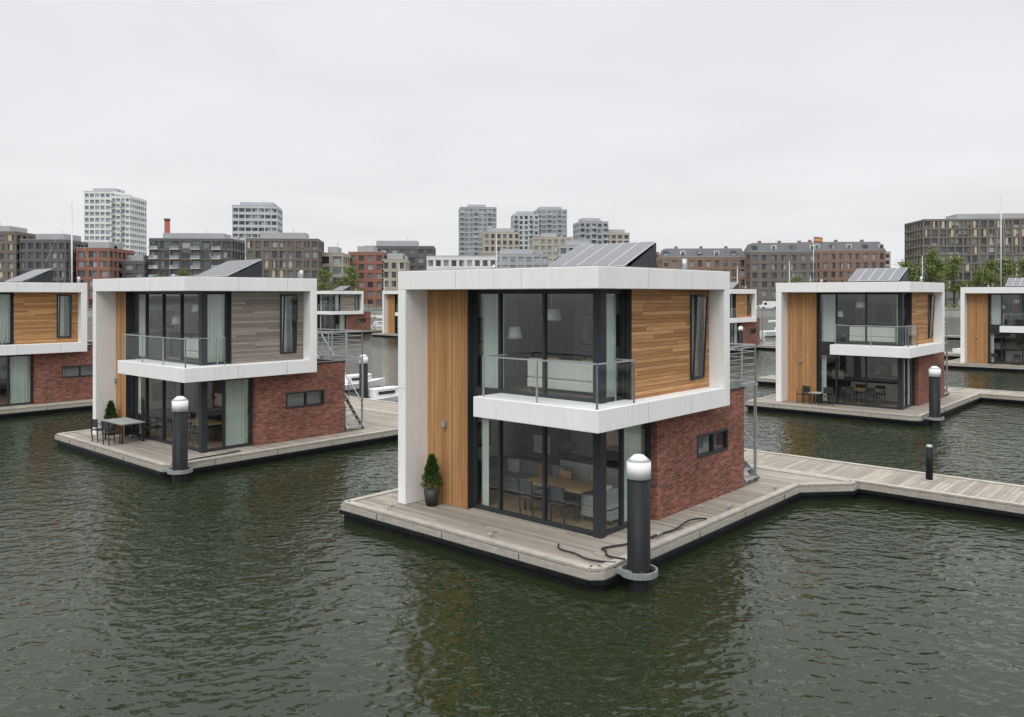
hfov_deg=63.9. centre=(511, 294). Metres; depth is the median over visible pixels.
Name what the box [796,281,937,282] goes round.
roof trim
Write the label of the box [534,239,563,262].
windows
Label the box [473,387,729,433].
balcony slab
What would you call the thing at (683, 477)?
brick wall
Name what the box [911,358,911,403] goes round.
interior side wall
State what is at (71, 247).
sailboat
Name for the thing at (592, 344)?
picture frame
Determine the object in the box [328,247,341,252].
plant room
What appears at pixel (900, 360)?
corner post
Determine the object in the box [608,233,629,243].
walls
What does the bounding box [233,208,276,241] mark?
windows
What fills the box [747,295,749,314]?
side window frame
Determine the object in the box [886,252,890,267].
walls
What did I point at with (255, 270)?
solar end plate
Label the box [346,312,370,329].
brick wall
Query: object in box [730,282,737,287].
solar cells
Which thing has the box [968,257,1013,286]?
tree
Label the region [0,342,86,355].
balcony slab
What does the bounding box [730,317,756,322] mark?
balcony slab
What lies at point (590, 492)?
chair
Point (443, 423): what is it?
wall lamp
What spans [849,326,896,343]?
sofa
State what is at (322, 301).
window upper frame
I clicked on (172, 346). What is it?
sideboard
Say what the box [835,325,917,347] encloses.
balcony posts
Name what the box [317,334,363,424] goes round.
stair handrail
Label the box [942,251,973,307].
tree
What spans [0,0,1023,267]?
sky
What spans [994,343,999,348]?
oven
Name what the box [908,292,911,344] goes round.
cladding return
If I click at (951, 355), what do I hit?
pier walkway
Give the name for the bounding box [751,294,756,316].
end wall
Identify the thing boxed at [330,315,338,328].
cabinet
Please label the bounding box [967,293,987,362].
cedar wall
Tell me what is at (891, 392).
kitchen counter
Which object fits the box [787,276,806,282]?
tree
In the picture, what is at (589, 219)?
plant room
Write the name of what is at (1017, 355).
chair
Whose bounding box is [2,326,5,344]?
balcony posts
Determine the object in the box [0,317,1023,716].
water
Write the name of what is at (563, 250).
windows
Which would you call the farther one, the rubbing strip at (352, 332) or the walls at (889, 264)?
the walls at (889, 264)
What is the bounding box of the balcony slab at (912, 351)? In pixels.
[830,342,944,357]
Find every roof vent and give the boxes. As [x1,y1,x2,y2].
[492,259,686,268]
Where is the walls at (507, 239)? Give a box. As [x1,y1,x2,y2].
[482,232,519,255]
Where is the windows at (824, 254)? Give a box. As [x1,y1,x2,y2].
[818,253,882,281]
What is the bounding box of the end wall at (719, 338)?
[694,290,729,387]
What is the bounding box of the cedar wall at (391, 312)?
[388,294,394,332]
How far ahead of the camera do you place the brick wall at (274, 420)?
31.43 m
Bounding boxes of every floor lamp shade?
[172,316,179,324]
[507,326,521,338]
[838,311,843,316]
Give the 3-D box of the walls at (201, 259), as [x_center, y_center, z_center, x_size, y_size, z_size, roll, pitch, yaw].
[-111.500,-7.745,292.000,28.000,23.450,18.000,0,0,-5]
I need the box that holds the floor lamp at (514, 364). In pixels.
[514,339,514,389]
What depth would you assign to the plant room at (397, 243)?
298.96 m
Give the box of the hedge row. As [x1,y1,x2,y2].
[88,303,959,307]
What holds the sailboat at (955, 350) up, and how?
on the water
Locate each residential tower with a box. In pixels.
[84,188,131,241]
[110,195,146,254]
[232,200,282,259]
[459,205,496,255]
[511,211,538,248]
[534,207,566,236]
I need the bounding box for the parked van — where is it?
[759,301,775,307]
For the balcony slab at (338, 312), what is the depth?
124.97 m
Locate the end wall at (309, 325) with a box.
[303,291,316,359]
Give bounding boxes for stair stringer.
[320,357,364,431]
[744,458,760,485]
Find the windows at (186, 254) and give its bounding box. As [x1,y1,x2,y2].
[151,241,243,276]
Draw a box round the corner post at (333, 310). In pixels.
[333,294,334,330]
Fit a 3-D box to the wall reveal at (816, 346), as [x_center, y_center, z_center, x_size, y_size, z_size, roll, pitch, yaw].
[15.717,2.695,42.164,0.011,5.662,0.344,0,0,42]
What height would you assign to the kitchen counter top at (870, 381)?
0.040 m
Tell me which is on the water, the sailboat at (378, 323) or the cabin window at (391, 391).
the sailboat at (378, 323)
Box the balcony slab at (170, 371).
[118,359,316,382]
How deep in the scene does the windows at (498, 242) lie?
411.28 m
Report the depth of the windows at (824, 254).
295.36 m
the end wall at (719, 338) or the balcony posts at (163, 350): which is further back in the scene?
the balcony posts at (163, 350)
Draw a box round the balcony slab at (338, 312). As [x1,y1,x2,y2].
[317,311,363,314]
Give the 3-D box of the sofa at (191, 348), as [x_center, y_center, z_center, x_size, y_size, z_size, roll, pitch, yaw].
[-11.358,2.010,30.521,2.200,0.880,0.900,0,0,42]
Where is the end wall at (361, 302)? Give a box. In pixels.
[360,294,363,310]
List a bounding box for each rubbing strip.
[0,405,92,415]
[54,435,397,474]
[318,331,381,333]
[339,489,858,585]
[745,398,980,422]
[944,365,1023,370]
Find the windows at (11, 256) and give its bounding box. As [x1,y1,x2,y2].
[0,235,35,281]
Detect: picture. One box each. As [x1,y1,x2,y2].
[151,312,174,398]
[478,320,489,445]
[582,315,644,455]
[1011,302,1023,346]
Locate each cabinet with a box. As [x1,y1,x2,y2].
[195,304,224,427]
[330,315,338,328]
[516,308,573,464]
[820,302,854,397]
[990,299,1006,360]
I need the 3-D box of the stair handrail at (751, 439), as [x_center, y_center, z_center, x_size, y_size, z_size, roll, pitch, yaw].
[5.935,3.549,25.038,2.974,3.763,0.885,0,0,42]
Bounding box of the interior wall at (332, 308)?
[331,295,344,323]
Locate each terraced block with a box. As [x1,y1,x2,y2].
[657,246,746,288]
[743,241,817,305]
[801,240,885,281]
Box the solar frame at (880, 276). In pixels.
[850,268,907,280]
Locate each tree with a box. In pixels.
[175,268,192,275]
[316,266,338,290]
[335,275,352,290]
[340,264,363,290]
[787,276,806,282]
[894,258,923,280]
[908,263,930,281]
[909,246,952,287]
[925,261,961,294]
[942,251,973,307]
[965,267,997,286]
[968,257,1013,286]
[975,253,1023,286]
[1015,256,1023,277]
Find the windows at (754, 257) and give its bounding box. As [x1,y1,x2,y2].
[752,255,814,301]
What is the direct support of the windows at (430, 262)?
in the white office
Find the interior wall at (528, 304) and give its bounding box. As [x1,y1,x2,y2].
[518,294,644,460]
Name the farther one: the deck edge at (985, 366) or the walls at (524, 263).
the walls at (524, 263)
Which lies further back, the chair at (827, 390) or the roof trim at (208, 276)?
the chair at (827, 390)
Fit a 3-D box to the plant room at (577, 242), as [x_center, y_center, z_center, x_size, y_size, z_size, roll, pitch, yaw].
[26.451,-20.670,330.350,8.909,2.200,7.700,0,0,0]
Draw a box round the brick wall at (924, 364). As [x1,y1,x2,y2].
[915,352,943,405]
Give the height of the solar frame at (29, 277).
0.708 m
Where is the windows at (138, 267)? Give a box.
[120,264,146,277]
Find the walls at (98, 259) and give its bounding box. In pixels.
[76,248,133,306]
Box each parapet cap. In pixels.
[76,247,109,247]
[179,238,232,238]
[252,238,313,238]
[922,218,1015,219]
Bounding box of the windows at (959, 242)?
[906,220,1023,305]
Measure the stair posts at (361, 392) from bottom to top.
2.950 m
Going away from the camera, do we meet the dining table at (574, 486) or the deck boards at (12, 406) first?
the dining table at (574, 486)
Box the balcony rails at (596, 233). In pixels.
[581,226,608,243]
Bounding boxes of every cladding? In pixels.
[14,292,77,344]
[231,291,302,363]
[340,294,359,310]
[632,289,708,399]
[736,294,750,317]
[912,292,932,344]
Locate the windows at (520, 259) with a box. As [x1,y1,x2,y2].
[497,257,546,267]
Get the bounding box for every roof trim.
[19,282,56,282]
[105,276,316,278]
[399,265,728,271]
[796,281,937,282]
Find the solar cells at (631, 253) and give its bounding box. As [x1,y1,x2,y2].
[548,241,653,266]
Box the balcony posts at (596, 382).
[482,357,634,409]
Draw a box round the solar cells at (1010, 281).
[1006,278,1023,285]
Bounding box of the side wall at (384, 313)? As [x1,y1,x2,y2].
[382,294,387,332]
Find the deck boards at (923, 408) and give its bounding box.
[746,392,977,417]
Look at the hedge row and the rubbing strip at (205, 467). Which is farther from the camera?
the hedge row
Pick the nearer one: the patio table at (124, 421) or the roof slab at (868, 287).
the patio table at (124, 421)
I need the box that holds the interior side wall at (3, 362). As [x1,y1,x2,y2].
[0,296,63,378]
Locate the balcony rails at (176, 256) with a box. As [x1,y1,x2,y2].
[148,246,219,276]
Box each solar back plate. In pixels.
[228,260,261,276]
[625,243,655,265]
[859,269,907,281]
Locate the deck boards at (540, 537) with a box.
[342,468,856,572]
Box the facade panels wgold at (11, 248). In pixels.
[0,235,13,277]
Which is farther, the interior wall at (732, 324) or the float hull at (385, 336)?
the float hull at (385, 336)
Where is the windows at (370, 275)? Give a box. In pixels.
[350,255,381,304]
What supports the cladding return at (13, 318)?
attached to the cladding at (35, 317)
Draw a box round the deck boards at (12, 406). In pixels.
[0,399,92,410]
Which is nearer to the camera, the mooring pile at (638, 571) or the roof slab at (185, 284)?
the mooring pile at (638, 571)
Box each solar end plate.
[26,270,52,281]
[232,261,261,276]
[629,244,655,267]
[901,270,907,280]
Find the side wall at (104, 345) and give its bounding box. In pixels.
[93,292,115,434]
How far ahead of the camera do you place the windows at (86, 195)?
440.37 m
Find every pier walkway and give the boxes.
[345,396,1023,522]
[371,328,959,358]
[756,375,1023,404]
[945,335,959,339]
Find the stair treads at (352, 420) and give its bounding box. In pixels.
[345,399,363,427]
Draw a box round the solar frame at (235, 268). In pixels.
[201,259,261,276]
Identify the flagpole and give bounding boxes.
[813,236,822,281]
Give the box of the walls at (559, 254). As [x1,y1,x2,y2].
[557,245,577,259]
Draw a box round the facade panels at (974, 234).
[925,220,1023,287]
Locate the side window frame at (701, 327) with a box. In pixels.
[690,294,703,379]
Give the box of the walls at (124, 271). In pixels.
[120,261,148,277]
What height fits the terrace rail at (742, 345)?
0.035 m
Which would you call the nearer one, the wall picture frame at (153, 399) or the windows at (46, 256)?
the wall picture frame at (153, 399)
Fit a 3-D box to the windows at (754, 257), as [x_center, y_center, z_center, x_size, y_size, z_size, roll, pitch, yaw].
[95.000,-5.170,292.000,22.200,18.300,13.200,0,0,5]
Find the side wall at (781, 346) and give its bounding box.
[776,292,787,401]
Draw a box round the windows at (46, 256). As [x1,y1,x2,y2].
[21,243,86,282]
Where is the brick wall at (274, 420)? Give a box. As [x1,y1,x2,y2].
[252,360,344,445]
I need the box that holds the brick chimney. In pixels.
[164,218,170,232]
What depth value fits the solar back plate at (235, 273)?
33.73 m
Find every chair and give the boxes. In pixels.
[90,418,103,442]
[101,421,120,445]
[127,413,144,437]
[138,415,156,440]
[188,422,197,445]
[207,413,218,438]
[214,424,221,441]
[517,479,541,515]
[548,468,572,506]
[548,485,575,523]
[580,474,592,510]
[796,386,809,403]
[823,387,833,405]
[844,386,856,402]
[854,384,864,401]
[867,388,877,404]
[873,386,884,403]
[989,353,997,363]
[1013,354,1020,364]
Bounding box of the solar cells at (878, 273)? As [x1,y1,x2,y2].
[848,268,906,280]
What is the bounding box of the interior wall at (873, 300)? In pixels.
[820,294,910,400]
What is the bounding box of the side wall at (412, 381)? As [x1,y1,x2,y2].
[398,290,426,504]
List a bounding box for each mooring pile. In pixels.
[164,396,192,482]
[359,354,369,398]
[615,454,657,591]
[736,326,744,351]
[923,366,943,425]
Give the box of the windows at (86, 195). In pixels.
[85,194,116,239]
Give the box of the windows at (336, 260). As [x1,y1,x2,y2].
[322,256,343,290]
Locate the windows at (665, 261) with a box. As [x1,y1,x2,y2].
[664,260,743,285]
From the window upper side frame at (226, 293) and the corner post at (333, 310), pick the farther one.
the corner post at (333, 310)
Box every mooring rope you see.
[188,450,240,460]
[557,543,615,562]
[601,518,706,559]
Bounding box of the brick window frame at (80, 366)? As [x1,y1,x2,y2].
[62,365,92,377]
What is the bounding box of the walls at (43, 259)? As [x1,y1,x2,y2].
[19,239,87,282]
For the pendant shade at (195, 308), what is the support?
hanging from the roof slab at (185, 284)
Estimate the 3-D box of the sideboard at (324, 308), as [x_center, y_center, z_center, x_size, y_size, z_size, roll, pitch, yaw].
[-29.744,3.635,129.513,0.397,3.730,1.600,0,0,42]
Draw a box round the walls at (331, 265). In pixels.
[322,253,350,287]
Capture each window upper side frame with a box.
[0,292,11,344]
[207,291,228,364]
[606,289,624,402]
[904,292,907,345]
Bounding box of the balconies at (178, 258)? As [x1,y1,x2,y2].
[148,249,220,268]
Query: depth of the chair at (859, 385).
42.45 m
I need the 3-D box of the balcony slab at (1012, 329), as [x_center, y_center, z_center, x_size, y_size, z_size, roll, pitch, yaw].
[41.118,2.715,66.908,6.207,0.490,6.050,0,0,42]
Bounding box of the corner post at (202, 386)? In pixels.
[198,291,206,452]
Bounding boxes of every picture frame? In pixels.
[150,311,175,400]
[478,318,490,446]
[581,314,644,452]
[860,305,904,377]
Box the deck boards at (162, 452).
[56,408,397,466]
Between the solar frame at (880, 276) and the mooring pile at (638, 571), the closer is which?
the mooring pile at (638, 571)
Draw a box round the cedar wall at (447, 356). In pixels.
[427,290,467,508]
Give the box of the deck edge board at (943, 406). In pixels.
[747,391,979,416]
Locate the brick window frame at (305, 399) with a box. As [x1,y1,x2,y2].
[286,389,323,408]
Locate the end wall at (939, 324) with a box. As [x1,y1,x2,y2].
[933,292,944,342]
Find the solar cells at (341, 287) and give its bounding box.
[334,286,348,289]
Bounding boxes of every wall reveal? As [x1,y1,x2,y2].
[126,292,130,434]
[317,294,318,330]
[395,294,395,332]
[468,290,472,508]
[816,292,817,402]
[988,293,988,362]
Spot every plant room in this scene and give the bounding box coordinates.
[0,226,26,232]
[36,234,80,240]
[88,242,122,248]
[127,255,148,260]
[163,233,230,237]
[260,232,308,237]
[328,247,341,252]
[357,246,377,251]
[376,241,418,245]
[387,253,404,258]
[486,228,513,231]
[500,249,532,253]
[540,233,556,236]
[566,240,589,244]
[578,218,599,221]
[608,229,624,232]
[946,213,1023,218]
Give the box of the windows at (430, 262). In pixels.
[428,260,494,265]
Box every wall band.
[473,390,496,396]
[818,343,831,352]
[989,326,999,331]
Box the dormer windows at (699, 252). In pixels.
[664,251,735,254]
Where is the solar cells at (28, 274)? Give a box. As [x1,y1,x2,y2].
[7,269,48,280]
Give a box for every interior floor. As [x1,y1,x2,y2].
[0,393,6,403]
[135,353,248,448]
[478,376,624,529]
[820,339,910,406]
[990,324,1023,363]
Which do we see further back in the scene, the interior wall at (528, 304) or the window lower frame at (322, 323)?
the window lower frame at (322, 323)
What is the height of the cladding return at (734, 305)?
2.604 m
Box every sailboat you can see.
[43,202,93,282]
[371,282,389,327]
[371,290,388,325]
[493,233,501,267]
[760,261,794,336]
[952,201,1012,352]
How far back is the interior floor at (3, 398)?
43.61 m
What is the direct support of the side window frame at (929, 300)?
attached to the cladding at (920, 310)
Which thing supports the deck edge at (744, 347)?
on the float hull
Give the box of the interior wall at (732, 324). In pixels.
[731,295,737,335]
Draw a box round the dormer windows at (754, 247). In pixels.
[753,246,814,249]
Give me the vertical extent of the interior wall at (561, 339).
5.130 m
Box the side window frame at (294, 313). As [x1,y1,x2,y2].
[280,294,295,353]
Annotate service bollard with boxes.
[923,444,935,480]
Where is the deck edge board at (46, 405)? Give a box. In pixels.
[0,400,92,409]
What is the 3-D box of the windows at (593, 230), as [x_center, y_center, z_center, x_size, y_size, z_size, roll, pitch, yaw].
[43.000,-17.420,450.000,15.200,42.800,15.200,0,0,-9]
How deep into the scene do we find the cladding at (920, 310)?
41.20 m
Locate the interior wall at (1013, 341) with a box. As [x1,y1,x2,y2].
[990,295,1023,349]
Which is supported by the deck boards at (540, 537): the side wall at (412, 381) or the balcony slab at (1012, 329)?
the side wall at (412, 381)
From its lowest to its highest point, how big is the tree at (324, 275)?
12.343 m
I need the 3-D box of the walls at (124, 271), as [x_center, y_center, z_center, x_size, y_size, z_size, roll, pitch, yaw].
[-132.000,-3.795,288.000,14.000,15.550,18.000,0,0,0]
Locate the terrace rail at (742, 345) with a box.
[730,343,755,347]
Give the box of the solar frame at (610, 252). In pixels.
[547,241,655,266]
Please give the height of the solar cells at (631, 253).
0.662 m
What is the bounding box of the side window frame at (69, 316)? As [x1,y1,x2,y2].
[57,295,70,337]
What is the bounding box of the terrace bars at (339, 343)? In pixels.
[317,333,361,357]
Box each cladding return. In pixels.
[12,292,13,344]
[229,291,230,363]
[625,289,631,399]
[734,294,735,317]
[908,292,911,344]
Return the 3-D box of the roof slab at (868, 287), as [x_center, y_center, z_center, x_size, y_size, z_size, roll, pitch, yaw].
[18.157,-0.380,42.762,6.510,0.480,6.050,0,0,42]
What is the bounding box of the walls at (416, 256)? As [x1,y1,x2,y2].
[375,246,435,269]
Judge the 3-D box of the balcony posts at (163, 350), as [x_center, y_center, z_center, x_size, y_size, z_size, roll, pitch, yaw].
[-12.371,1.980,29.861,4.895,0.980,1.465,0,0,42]
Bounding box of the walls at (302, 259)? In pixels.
[246,238,323,290]
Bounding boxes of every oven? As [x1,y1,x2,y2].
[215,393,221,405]
[534,435,549,454]
[832,369,842,378]
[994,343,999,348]
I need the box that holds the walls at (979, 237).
[904,218,1023,305]
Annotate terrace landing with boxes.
[318,354,362,360]
[730,379,755,386]
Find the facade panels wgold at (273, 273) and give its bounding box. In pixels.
[248,241,299,277]
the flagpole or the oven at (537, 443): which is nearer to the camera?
the oven at (537, 443)
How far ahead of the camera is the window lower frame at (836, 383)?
41.52 m
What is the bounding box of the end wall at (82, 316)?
[78,292,86,341]
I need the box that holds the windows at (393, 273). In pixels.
[384,263,403,290]
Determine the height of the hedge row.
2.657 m
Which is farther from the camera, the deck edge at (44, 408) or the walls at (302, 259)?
the walls at (302, 259)
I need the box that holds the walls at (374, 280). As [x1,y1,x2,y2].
[348,252,386,306]
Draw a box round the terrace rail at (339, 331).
[317,328,362,332]
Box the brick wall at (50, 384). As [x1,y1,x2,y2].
[33,342,92,403]
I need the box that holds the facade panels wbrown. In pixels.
[934,220,1017,285]
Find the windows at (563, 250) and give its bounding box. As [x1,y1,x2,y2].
[561,248,573,256]
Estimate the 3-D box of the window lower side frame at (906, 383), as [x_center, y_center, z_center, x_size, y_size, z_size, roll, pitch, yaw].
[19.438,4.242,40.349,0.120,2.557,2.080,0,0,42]
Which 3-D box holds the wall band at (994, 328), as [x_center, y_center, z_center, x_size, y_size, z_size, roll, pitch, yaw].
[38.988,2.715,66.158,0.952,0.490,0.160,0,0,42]
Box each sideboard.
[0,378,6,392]
[149,337,188,428]
[319,306,328,329]
[478,356,505,490]
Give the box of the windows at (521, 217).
[515,216,537,248]
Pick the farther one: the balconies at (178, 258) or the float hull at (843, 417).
the balconies at (178, 258)
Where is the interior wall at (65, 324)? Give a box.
[64,296,66,376]
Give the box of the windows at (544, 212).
[537,211,565,236]
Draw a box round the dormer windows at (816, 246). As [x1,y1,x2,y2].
[815,245,882,248]
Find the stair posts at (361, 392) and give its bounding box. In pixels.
[361,358,362,428]
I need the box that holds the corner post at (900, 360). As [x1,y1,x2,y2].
[898,292,903,409]
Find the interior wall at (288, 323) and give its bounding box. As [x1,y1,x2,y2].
[224,294,289,407]
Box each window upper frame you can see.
[131,291,197,364]
[318,294,332,310]
[473,289,592,402]
[818,292,897,345]
[989,293,1023,325]
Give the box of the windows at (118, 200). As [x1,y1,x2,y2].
[112,199,145,254]
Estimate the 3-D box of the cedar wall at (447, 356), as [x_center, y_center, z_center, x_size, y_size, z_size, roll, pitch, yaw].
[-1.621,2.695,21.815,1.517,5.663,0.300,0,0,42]
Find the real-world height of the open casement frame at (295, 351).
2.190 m
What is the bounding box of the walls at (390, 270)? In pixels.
[382,259,409,290]
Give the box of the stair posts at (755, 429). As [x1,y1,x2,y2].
[754,382,756,480]
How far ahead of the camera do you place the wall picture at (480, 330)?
23.65 m
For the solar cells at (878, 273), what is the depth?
42.89 m
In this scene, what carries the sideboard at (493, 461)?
on the interior floor at (510, 500)
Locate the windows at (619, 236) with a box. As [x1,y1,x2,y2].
[608,235,627,242]
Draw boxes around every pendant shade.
[191,304,197,311]
[541,294,561,319]
[855,294,864,307]
[1013,295,1019,302]
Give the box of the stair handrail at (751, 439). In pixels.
[744,430,758,451]
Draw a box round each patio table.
[102,417,145,443]
[808,391,822,404]
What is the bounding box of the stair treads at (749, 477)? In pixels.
[744,460,758,480]
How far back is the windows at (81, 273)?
271.40 m
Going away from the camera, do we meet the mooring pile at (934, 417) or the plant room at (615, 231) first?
the mooring pile at (934, 417)
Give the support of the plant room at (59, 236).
on the walls at (43, 259)
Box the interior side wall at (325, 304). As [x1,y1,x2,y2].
[319,295,330,328]
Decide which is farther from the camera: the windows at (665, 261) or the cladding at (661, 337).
the windows at (665, 261)
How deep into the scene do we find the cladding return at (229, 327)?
29.42 m
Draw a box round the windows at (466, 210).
[460,209,495,255]
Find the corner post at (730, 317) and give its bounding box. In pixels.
[730,294,730,346]
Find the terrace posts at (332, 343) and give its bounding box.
[317,329,362,359]
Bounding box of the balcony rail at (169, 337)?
[122,333,224,339]
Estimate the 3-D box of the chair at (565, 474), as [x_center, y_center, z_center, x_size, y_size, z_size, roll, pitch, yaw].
[1.275,5.060,21.555,0.480,0.883,0.495,0,0,42]
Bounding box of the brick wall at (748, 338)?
[739,319,759,343]
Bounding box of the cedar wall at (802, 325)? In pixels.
[788,292,815,402]
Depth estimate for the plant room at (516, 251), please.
336.50 m
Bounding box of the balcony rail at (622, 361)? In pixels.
[483,354,634,364]
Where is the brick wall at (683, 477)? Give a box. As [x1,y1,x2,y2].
[651,388,743,519]
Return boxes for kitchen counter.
[560,460,617,494]
[851,381,897,401]
[1006,351,1023,361]
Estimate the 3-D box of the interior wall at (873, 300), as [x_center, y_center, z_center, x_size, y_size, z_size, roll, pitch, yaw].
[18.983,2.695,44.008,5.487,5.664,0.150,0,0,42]
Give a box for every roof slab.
[0,282,86,291]
[93,277,316,291]
[317,291,363,293]
[382,291,397,293]
[398,266,729,289]
[730,289,756,293]
[776,282,944,291]
[960,287,1023,292]
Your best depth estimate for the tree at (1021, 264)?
240.13 m
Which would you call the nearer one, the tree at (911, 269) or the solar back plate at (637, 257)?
the solar back plate at (637, 257)
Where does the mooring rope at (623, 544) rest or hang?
on the deck boards at (540, 537)
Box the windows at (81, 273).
[78,251,131,304]
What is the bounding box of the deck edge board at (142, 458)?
[56,406,397,465]
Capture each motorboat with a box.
[345,373,384,390]
[368,386,397,401]
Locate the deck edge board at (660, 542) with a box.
[344,465,855,570]
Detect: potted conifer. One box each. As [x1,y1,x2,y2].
[103,401,117,435]
[420,453,442,506]
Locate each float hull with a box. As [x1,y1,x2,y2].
[0,407,92,418]
[57,437,397,479]
[318,332,381,334]
[344,494,854,591]
[372,335,397,337]
[748,400,978,425]
[944,366,1023,372]
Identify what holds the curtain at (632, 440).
hanging from the interior side wall at (510, 320)
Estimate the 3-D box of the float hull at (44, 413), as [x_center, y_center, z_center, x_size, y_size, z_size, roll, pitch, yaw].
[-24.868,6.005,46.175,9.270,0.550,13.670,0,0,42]
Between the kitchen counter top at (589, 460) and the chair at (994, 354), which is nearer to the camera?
the kitchen counter top at (589, 460)
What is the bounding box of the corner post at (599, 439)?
[593,289,605,538]
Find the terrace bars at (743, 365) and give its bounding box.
[730,350,754,381]
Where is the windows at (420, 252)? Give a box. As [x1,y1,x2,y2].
[378,249,431,270]
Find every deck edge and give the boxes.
[0,402,92,413]
[55,431,397,471]
[334,330,381,332]
[341,484,857,579]
[730,344,775,349]
[746,395,979,420]
[944,364,1023,368]
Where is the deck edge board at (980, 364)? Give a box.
[944,358,1023,366]
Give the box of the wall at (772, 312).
[87,309,959,316]
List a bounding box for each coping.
[87,308,959,308]
[317,358,345,363]
[730,385,744,390]
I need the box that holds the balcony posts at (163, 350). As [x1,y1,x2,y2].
[122,335,224,367]
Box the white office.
[427,256,497,269]
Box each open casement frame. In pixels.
[58,295,71,336]
[282,295,297,352]
[692,295,708,378]
[929,295,934,337]
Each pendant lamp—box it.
[207,391,215,398]
[559,430,577,449]
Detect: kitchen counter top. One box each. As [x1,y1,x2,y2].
[559,454,617,468]
[850,379,897,383]
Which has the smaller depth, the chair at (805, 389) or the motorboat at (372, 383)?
the chair at (805, 389)
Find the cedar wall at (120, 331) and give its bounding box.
[116,292,125,434]
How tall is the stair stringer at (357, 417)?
2.945 m
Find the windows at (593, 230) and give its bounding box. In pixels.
[576,224,606,243]
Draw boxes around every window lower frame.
[131,375,197,450]
[318,314,329,330]
[473,416,592,535]
[818,353,897,408]
[989,332,1023,364]
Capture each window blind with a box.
[67,366,92,375]
[289,391,319,405]
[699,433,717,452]
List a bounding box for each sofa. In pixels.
[184,337,197,357]
[489,456,567,497]
[527,357,618,392]
[581,485,617,525]
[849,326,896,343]
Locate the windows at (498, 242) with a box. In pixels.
[485,234,517,253]
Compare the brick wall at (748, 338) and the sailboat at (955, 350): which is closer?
the sailboat at (955, 350)
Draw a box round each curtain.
[0,294,68,403]
[138,294,291,445]
[320,295,356,329]
[482,294,693,521]
[731,295,736,344]
[822,294,909,405]
[991,295,1000,361]
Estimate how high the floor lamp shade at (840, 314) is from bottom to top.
0.300 m
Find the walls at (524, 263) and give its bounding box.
[485,254,548,267]
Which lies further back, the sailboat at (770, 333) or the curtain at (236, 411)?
the sailboat at (770, 333)
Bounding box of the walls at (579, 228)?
[573,221,607,243]
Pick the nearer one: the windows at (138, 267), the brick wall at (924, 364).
the brick wall at (924, 364)
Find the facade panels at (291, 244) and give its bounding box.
[290,241,307,267]
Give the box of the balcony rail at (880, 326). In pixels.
[837,324,915,326]
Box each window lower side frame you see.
[0,354,32,406]
[207,377,251,451]
[606,422,650,534]
[731,323,738,345]
[904,357,914,408]
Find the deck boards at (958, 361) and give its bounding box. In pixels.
[944,359,1023,367]
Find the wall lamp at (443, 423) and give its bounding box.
[441,421,446,426]
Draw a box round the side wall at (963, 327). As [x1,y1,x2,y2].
[960,293,966,362]
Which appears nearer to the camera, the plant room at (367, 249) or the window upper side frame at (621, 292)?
the window upper side frame at (621, 292)
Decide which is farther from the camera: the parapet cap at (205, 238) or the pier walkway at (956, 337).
the parapet cap at (205, 238)
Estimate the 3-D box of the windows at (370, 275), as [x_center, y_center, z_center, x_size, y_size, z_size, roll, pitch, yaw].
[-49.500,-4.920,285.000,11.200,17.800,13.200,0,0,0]
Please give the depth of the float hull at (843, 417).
39.91 m
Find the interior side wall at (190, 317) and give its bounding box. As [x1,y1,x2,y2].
[135,294,286,429]
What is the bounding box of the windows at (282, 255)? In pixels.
[248,241,316,277]
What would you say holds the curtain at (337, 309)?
hanging from the interior side wall at (325, 304)
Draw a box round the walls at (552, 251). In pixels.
[530,237,572,264]
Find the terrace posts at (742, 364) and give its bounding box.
[741,345,755,383]
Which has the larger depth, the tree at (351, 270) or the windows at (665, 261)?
the windows at (665, 261)
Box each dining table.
[188,418,221,425]
[524,475,592,521]
[842,386,886,405]
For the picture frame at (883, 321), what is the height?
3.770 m
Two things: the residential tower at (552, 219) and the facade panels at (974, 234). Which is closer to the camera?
the facade panels at (974, 234)
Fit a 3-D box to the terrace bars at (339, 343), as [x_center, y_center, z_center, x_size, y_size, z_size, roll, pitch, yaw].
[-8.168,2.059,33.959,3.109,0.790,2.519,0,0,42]
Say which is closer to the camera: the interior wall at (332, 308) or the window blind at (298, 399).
the window blind at (298, 399)
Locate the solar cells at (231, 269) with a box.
[196,259,259,275]
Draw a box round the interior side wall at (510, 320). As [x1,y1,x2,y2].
[478,294,517,458]
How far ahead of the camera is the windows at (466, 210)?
510.09 m
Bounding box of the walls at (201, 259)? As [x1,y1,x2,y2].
[149,238,244,276]
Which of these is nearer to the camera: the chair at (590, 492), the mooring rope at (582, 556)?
the mooring rope at (582, 556)
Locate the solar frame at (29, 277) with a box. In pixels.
[5,269,50,281]
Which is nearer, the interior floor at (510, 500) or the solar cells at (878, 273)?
the interior floor at (510, 500)
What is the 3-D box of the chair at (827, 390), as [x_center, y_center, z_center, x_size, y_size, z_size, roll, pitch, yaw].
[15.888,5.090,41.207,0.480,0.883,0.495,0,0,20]
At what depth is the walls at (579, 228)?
442.44 m
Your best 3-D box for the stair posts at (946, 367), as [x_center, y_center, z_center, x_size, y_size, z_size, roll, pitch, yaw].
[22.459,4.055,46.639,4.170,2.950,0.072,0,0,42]
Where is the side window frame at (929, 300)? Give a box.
[928,295,931,337]
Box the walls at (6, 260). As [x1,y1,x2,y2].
[0,231,35,281]
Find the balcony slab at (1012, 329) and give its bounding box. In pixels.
[1000,326,1023,332]
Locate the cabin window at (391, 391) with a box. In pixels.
[379,390,394,394]
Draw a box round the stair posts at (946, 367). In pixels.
[946,342,947,394]

